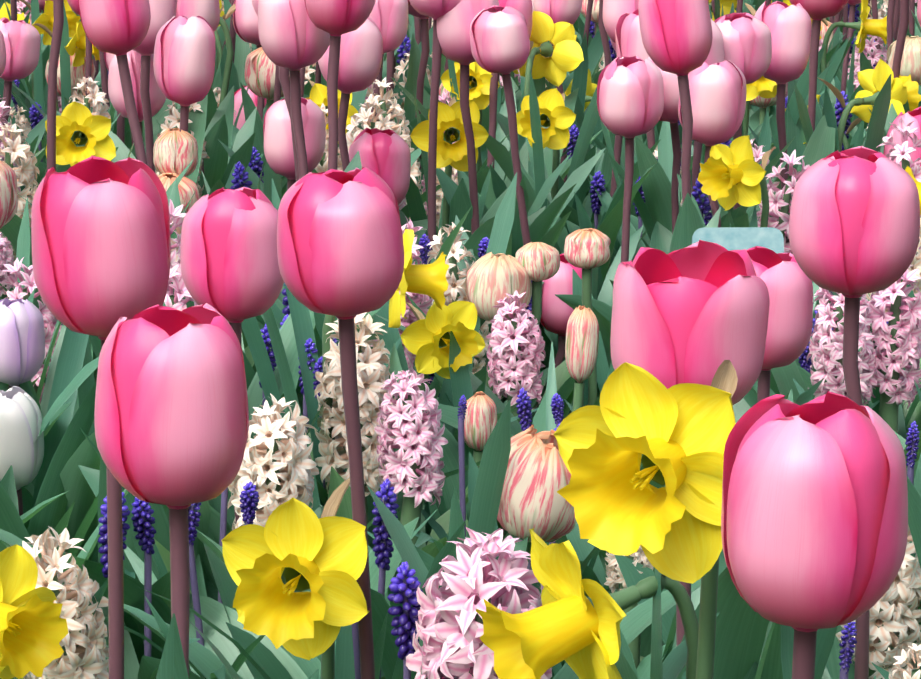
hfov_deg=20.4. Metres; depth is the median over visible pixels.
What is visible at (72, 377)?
leaves
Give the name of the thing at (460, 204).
leaf tuft
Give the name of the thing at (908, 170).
daffodil bed
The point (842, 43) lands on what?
leaf tuft
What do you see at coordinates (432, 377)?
bed musc
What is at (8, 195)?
tulip
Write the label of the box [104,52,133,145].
pale bed
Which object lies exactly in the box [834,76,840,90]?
leaf tuft
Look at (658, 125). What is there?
pink bed
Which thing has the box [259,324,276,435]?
grape hyacinth
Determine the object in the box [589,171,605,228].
grape hyacinth
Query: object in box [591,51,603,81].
leaf tuft
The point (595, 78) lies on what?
leaf tuft
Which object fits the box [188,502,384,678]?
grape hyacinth
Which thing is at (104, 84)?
pale bed
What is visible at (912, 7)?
pale bed
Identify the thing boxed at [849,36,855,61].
bed musc
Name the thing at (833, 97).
pink bed
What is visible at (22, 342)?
tulip
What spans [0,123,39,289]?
hyacinth
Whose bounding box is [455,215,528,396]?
leaf tuft
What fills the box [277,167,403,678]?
tulip
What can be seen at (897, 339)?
hyacinth
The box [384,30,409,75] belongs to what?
pink bed
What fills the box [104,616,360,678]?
grape hyacinth
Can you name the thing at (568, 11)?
tulip
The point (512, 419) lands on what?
grape hyacinth
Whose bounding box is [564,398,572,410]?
bed musc
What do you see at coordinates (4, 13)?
daffodil bed
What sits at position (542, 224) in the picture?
leaf tuft
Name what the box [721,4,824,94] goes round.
daffodil bed
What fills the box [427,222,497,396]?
hyacinth
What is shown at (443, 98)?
hyacinth
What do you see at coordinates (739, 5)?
pale bed
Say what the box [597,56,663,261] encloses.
tulip
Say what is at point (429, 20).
pale bed
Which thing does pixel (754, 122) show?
leaf tuft
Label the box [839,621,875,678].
grape hyacinth
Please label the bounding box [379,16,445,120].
pink bed
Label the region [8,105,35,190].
hyacinth
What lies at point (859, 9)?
pale bed
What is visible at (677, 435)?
daffodil
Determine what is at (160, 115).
leaf tuft
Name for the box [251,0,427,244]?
pale bed
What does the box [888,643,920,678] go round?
hyacinth
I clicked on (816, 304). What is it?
leaf tuft
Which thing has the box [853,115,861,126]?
leaf tuft
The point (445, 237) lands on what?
leaf tuft
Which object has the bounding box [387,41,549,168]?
daffodil bed
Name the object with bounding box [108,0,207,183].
tulip
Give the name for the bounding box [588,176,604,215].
leaf tuft
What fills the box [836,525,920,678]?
hyacinth
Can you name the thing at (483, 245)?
grape hyacinth
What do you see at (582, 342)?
parrot tulip
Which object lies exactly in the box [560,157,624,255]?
leaf tuft
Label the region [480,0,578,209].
tulip
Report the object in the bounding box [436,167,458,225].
hyacinth
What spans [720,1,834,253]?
tulip
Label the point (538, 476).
parrot tulip
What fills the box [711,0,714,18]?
pale bed
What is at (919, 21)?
pink bed
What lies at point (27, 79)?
daffodil bed
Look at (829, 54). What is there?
daffodil bed
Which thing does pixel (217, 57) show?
daffodil bed
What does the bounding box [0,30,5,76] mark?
pale bed
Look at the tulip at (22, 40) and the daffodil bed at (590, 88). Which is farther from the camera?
the daffodil bed at (590, 88)
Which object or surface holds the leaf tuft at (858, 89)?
on the ground
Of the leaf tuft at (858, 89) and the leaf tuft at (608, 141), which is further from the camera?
the leaf tuft at (858, 89)
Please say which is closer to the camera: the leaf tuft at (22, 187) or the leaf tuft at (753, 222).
the leaf tuft at (753, 222)
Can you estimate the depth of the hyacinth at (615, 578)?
1.43 m
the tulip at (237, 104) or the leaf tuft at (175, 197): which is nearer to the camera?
the leaf tuft at (175, 197)
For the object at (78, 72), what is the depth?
3.13 m
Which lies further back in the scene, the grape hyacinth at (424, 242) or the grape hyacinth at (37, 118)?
the grape hyacinth at (37, 118)
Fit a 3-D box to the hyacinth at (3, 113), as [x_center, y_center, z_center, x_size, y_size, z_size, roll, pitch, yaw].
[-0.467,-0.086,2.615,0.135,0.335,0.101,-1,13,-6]
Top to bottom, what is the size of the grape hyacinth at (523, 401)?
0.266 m
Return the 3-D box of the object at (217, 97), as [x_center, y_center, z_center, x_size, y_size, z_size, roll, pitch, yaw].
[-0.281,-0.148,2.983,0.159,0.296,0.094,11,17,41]
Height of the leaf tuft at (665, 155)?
0.331 m
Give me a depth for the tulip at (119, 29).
2.05 m
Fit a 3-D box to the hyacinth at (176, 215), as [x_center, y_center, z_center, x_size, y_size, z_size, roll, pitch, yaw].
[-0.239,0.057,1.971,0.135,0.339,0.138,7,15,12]
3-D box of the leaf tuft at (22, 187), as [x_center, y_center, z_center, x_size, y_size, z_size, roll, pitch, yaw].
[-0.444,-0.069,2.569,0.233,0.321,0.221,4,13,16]
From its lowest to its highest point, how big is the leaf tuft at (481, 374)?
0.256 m
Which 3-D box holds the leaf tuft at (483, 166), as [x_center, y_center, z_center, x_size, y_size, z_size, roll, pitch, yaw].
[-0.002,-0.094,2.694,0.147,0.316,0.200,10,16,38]
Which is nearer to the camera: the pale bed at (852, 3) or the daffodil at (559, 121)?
the daffodil at (559, 121)
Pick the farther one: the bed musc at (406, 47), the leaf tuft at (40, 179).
the bed musc at (406, 47)
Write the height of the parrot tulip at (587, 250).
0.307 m
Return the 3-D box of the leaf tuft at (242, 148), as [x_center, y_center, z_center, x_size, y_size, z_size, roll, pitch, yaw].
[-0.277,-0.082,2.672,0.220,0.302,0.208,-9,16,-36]
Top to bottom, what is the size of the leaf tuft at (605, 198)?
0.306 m
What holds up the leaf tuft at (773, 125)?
on the ground
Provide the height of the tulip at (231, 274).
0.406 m
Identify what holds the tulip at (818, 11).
on the ground
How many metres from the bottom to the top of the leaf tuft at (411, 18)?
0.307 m
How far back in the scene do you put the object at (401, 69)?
3.04 m
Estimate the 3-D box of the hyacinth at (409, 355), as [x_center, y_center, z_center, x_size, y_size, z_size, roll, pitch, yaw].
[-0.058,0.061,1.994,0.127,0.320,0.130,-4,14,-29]
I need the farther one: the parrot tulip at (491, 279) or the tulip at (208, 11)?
the tulip at (208, 11)
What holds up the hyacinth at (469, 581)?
on the ground
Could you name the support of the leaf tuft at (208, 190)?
on the ground
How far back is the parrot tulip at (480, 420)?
1.73 m
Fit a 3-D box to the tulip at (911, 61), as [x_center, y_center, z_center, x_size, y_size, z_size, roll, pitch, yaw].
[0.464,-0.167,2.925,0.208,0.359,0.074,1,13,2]
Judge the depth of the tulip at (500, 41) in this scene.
2.25 m
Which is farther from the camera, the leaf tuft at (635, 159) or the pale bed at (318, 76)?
the pale bed at (318, 76)
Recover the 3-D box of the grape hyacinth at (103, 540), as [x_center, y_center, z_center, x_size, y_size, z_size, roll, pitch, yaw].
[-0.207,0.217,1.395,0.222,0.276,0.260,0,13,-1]
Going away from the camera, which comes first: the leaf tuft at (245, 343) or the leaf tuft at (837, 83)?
the leaf tuft at (245, 343)
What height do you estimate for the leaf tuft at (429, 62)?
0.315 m
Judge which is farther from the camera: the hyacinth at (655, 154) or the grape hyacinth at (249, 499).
the hyacinth at (655, 154)
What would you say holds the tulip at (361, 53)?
on the ground
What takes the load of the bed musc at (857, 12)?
on the ground
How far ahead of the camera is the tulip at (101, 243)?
1.13 m
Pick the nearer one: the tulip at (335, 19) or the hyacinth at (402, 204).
the tulip at (335, 19)
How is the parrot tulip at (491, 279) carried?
on the ground
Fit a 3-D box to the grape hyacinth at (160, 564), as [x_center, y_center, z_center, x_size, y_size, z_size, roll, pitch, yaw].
[-0.125,0.168,1.583,0.184,0.290,0.214,0,13,-1]
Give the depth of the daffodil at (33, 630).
1.21 m
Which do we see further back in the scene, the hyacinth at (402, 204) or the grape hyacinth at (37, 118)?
the grape hyacinth at (37, 118)
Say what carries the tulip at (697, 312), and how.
on the ground
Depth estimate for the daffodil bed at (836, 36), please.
3.48 m
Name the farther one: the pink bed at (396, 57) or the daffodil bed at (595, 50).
the pink bed at (396, 57)
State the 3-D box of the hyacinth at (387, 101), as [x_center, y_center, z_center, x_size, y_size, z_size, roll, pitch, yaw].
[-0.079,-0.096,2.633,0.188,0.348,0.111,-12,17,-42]
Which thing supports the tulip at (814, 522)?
on the ground
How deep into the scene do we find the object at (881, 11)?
3.70 m
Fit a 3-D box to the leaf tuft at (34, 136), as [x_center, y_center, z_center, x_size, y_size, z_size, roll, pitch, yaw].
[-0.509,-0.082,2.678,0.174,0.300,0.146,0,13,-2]
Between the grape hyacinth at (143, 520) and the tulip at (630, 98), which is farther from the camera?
the tulip at (630, 98)
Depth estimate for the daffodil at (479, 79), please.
2.62 m
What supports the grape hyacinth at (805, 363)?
on the ground
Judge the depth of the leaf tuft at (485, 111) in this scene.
2.95 m
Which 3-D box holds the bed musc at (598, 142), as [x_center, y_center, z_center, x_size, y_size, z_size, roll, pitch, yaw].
[0.208,-0.108,2.814,0.148,0.291,0.182,-9,15,-34]
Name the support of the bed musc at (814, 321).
on the ground
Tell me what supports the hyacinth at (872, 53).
on the ground
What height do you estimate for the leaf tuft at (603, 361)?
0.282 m
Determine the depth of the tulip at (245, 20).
2.87 m
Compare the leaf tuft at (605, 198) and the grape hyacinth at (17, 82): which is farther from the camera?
the grape hyacinth at (17, 82)
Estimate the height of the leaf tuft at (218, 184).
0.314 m
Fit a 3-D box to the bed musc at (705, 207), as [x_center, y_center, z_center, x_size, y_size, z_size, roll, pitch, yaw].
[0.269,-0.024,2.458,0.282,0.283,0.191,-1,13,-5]
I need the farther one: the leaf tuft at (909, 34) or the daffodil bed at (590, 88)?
the leaf tuft at (909, 34)
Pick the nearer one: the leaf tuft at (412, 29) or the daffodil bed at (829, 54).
the daffodil bed at (829, 54)
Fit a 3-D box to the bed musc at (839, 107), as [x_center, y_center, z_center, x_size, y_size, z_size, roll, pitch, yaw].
[0.417,-0.137,2.915,0.190,0.303,0.158,-7,15,-30]
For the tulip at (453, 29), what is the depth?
2.28 m
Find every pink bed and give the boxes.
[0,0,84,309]
[10,0,75,114]
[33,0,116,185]
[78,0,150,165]
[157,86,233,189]
[212,0,249,102]
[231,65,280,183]
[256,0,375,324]
[358,0,416,152]
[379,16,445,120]
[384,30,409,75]
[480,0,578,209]
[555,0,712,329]
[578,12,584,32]
[642,121,662,146]
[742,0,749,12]
[752,78,836,159]
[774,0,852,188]
[775,0,909,177]
[860,0,899,70]
[871,0,920,136]
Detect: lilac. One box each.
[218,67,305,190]
[583,0,592,47]
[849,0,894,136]
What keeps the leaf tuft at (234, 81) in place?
on the ground
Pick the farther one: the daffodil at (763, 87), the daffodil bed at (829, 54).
the daffodil bed at (829, 54)
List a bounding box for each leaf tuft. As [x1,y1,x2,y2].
[0,81,110,139]
[7,159,193,298]
[9,96,129,188]
[11,114,18,166]
[12,83,179,147]
[14,45,49,144]
[15,113,120,196]
[17,178,195,238]
[19,115,46,166]
[37,147,117,187]
[178,118,284,195]
[202,172,210,193]
[220,44,315,96]
[221,106,286,196]
[225,162,263,188]
[242,329,256,372]
[250,47,405,79]
[257,206,501,386]
[264,160,440,217]
[312,148,420,172]
[390,98,572,215]
[408,14,413,25]
[410,20,414,42]
[410,43,520,90]
[417,83,601,235]
[436,148,604,403]
[438,153,570,271]
[438,233,447,251]
[441,54,517,102]
[453,61,573,175]
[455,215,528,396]
[474,172,516,372]
[474,323,501,395]
[485,135,660,396]
[506,133,646,168]
[541,226,642,414]
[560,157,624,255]
[566,121,794,306]
[567,144,603,233]
[572,207,720,392]
[577,16,599,68]
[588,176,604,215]
[589,145,749,261]
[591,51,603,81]
[592,69,602,84]
[595,97,793,211]
[630,190,768,246]
[646,109,758,143]
[680,107,770,164]
[692,105,774,146]
[701,144,796,221]
[749,85,867,149]
[749,205,757,226]
[770,106,867,141]
[812,281,819,310]
[812,300,819,326]
[819,94,920,145]
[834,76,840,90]
[836,36,920,90]
[838,30,857,48]
[839,8,887,42]
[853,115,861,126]
[866,17,920,38]
[907,10,920,36]
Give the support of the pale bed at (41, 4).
on the ground
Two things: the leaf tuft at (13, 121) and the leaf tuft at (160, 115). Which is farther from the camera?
the leaf tuft at (160, 115)
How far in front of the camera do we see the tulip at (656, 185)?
2.38 m
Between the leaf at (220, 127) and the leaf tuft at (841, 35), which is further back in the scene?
the leaf tuft at (841, 35)
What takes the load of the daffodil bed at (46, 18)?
on the ground
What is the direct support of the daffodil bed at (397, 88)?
on the ground
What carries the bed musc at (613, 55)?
on the ground
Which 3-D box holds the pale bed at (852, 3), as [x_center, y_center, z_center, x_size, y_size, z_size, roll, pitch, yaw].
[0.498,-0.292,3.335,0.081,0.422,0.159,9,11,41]
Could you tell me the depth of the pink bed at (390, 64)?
2.81 m
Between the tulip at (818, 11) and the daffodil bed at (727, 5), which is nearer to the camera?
the tulip at (818, 11)
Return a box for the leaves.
[0,179,920,678]
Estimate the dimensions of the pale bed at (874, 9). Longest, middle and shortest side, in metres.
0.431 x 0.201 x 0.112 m
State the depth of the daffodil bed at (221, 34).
3.51 m
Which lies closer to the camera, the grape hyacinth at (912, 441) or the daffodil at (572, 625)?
the daffodil at (572, 625)
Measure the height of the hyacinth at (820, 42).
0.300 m
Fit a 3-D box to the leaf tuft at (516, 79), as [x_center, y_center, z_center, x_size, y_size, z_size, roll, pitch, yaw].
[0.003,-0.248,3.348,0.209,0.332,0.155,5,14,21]
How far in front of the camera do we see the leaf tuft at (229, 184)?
2.50 m
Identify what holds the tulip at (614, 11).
on the ground
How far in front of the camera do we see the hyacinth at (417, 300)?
1.98 m
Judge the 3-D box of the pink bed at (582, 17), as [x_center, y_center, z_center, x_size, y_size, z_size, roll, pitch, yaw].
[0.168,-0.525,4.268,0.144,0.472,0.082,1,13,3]
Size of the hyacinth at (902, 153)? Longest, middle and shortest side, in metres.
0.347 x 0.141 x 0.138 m
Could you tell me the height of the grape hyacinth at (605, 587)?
0.265 m
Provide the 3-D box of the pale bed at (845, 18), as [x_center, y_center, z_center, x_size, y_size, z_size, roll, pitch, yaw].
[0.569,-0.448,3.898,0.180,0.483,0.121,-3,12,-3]
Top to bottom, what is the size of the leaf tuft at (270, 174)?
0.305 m
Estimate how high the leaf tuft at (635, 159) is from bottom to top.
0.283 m
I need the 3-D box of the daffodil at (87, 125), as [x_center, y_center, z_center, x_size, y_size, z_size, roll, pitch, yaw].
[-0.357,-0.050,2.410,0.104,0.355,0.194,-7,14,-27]
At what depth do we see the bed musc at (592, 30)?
3.95 m
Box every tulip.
[0,17,57,196]
[0,298,44,486]
[0,381,96,549]
[31,155,170,678]
[81,15,215,141]
[94,303,248,676]
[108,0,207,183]
[108,50,165,159]
[153,128,197,176]
[166,85,266,129]
[180,187,283,526]
[233,0,286,193]
[263,97,325,189]
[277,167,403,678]
[318,17,434,263]
[348,128,410,204]
[369,0,425,194]
[414,391,513,541]
[436,0,545,397]
[437,242,575,402]
[464,251,555,408]
[466,5,571,412]
[497,424,596,574]
[534,0,593,223]
[540,253,581,367]
[564,228,610,405]
[565,305,598,412]
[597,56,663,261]
[610,57,680,285]
[610,240,782,678]
[615,9,654,247]
[678,60,745,227]
[690,12,780,221]
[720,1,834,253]
[721,391,907,678]
[746,246,812,402]
[789,146,919,678]
[880,103,920,166]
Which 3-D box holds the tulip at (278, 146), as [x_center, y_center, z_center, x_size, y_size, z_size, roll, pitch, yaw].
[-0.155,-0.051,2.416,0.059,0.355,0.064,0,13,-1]
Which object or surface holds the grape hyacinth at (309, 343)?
on the ground
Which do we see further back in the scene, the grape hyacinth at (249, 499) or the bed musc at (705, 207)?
the bed musc at (705, 207)
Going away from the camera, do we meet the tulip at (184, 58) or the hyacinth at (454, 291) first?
the hyacinth at (454, 291)
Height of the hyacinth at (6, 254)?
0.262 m
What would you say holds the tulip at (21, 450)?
on the ground
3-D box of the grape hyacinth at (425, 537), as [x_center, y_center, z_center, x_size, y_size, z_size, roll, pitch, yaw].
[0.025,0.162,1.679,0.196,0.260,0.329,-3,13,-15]
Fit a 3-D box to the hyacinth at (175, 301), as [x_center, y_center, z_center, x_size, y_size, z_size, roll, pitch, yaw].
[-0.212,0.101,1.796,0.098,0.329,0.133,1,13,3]
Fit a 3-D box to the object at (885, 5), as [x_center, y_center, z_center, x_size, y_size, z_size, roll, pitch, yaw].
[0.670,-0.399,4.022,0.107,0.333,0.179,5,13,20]
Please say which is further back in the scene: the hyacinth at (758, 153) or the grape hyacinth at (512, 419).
the hyacinth at (758, 153)
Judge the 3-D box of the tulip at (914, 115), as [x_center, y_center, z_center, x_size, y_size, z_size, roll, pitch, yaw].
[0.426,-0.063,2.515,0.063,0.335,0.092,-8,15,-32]
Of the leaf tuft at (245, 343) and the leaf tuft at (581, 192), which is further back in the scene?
the leaf tuft at (581, 192)
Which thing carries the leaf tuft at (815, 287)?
on the ground
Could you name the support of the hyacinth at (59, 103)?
on the ground
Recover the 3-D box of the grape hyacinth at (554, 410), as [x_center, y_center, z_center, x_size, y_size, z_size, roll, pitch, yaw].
[0.066,0.157,1.668,0.184,0.274,0.128,-19,22,-55]
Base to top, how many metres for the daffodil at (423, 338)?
0.297 m
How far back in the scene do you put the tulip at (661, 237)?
2.31 m
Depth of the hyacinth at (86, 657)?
1.26 m
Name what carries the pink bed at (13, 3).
on the ground
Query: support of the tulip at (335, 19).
on the ground
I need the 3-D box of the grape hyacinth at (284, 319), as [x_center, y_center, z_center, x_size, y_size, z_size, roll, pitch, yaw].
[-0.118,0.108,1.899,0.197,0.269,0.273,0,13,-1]
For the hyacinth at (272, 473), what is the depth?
1.53 m
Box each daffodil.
[0,544,107,678]
[45,101,133,166]
[222,478,466,678]
[242,229,448,511]
[306,79,367,154]
[313,301,485,545]
[405,87,492,237]
[409,59,544,172]
[476,528,757,678]
[489,70,622,228]
[553,360,836,678]
[733,44,828,163]
[807,0,920,101]
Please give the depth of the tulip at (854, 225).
1.27 m
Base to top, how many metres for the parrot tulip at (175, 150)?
0.325 m
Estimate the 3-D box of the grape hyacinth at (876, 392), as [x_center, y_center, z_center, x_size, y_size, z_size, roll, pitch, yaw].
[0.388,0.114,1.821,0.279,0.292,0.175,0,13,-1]
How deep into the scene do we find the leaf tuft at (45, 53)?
3.35 m
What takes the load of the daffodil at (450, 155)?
on the ground
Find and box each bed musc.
[230,161,251,189]
[248,146,286,188]
[281,260,413,314]
[382,34,410,93]
[427,373,502,399]
[526,280,534,423]
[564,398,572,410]
[574,121,692,167]
[589,21,594,38]
[609,40,616,60]
[678,115,771,169]
[691,178,711,225]
[719,140,731,147]
[811,310,832,360]
[827,86,852,150]
[848,4,859,30]
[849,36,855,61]
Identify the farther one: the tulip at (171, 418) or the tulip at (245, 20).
the tulip at (245, 20)
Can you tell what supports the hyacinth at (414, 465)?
on the ground
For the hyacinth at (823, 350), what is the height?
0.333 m
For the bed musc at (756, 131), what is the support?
on the ground
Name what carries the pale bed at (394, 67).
on the ground
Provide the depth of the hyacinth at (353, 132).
2.43 m
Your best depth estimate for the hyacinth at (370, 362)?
1.70 m
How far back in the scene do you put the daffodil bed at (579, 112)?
2.73 m
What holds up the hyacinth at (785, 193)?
on the ground
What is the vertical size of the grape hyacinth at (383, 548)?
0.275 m
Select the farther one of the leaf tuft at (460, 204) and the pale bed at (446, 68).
the pale bed at (446, 68)
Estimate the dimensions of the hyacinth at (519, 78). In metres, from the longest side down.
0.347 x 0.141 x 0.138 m
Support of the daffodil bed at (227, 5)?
on the ground
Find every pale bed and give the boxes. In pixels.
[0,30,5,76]
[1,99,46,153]
[29,0,52,12]
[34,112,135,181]
[94,57,101,89]
[99,51,143,148]
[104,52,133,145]
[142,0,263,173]
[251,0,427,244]
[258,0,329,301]
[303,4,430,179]
[315,61,320,83]
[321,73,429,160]
[393,50,395,88]
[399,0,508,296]
[428,17,431,29]
[444,58,503,107]
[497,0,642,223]
[575,22,604,67]
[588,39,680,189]
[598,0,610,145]
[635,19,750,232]
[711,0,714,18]
[736,0,751,109]
[774,0,860,32]
[826,0,906,81]
[833,11,853,89]
[839,0,860,114]
[842,3,851,53]
[857,0,920,35]
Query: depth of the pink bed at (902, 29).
2.56 m
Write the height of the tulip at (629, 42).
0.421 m
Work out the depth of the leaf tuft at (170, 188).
2.33 m
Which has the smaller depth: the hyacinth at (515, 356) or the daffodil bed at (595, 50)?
the hyacinth at (515, 356)
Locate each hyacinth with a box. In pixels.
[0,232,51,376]
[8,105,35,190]
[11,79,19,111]
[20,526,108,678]
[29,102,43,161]
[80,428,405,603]
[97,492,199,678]
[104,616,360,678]
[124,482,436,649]
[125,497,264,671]
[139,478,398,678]
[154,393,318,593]
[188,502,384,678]
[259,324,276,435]
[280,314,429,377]
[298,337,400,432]
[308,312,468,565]
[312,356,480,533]
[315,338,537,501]
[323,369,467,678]
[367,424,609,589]
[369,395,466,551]
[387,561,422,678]
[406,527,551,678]
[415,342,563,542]
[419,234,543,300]
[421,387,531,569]
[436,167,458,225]
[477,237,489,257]
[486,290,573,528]
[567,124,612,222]
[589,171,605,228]
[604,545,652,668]
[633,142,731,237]
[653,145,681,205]
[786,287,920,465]
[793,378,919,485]
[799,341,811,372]
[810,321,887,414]
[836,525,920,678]
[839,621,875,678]
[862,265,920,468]
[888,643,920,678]
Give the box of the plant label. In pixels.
[692,227,783,253]
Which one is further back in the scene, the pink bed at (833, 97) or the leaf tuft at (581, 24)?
the leaf tuft at (581, 24)
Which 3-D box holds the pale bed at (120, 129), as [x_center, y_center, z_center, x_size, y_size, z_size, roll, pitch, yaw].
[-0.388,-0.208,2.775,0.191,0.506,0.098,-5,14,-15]
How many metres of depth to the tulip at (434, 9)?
2.29 m
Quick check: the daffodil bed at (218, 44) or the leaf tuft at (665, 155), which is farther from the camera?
the daffodil bed at (218, 44)
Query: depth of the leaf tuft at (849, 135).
2.93 m
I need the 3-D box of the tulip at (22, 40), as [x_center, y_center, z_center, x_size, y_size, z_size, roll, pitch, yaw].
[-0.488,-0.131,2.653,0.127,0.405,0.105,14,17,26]
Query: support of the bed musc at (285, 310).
on the ground
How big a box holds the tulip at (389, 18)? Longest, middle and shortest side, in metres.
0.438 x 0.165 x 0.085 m
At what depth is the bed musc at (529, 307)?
2.24 m
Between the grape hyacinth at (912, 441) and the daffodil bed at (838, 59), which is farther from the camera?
the daffodil bed at (838, 59)
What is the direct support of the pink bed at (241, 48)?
on the ground
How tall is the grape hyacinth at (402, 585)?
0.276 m
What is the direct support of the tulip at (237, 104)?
on the ground
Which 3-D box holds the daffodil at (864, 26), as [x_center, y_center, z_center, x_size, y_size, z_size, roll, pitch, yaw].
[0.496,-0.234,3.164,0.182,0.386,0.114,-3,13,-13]
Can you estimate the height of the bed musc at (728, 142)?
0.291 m
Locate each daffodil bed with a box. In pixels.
[0,0,107,190]
[0,2,43,41]
[0,74,30,115]
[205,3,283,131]
[211,14,230,85]
[214,0,225,77]
[216,6,223,72]
[224,0,256,49]
[352,26,432,104]
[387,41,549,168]
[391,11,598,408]
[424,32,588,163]
[510,30,609,92]
[565,69,609,193]
[572,82,681,212]
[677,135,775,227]
[708,0,764,20]
[714,0,733,19]
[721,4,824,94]
[742,0,838,112]
[749,95,868,157]
[752,32,855,145]
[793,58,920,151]
[827,27,839,71]
[901,166,920,312]
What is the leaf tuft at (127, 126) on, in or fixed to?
on the ground
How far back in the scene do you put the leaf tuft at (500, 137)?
2.79 m
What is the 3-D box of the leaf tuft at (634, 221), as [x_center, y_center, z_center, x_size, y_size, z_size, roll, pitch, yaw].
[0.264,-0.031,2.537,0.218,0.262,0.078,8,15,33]
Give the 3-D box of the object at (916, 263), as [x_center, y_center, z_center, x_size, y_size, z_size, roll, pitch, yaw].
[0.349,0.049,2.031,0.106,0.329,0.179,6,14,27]
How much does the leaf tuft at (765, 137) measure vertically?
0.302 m
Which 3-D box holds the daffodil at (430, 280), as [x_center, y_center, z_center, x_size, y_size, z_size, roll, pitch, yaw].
[-0.083,0.096,1.722,0.135,0.370,0.155,4,13,17]
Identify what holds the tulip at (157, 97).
on the ground
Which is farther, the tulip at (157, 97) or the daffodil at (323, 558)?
the tulip at (157, 97)
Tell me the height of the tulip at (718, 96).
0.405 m
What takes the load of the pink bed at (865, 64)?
on the ground
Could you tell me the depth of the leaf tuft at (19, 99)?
3.03 m
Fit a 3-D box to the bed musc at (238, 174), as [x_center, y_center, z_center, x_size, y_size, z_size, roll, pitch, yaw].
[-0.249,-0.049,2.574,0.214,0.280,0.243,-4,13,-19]
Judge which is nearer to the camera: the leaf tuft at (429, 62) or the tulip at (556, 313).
the tulip at (556, 313)
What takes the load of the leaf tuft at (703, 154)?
on the ground
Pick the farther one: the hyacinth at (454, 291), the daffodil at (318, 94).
the daffodil at (318, 94)
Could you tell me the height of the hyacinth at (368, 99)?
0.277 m
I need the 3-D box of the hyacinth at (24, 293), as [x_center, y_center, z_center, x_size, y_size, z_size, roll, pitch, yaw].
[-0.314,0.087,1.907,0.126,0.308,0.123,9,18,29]
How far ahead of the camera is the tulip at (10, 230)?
2.31 m
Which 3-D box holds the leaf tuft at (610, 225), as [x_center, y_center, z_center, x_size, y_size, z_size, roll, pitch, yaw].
[0.119,-0.052,2.476,0.192,0.330,0.161,5,13,20]
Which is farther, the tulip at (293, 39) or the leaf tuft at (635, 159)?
the leaf tuft at (635, 159)
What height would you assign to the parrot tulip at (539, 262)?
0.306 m
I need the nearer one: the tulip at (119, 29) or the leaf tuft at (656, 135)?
the tulip at (119, 29)
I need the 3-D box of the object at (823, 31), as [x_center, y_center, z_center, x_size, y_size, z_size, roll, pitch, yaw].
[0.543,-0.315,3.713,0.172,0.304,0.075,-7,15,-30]

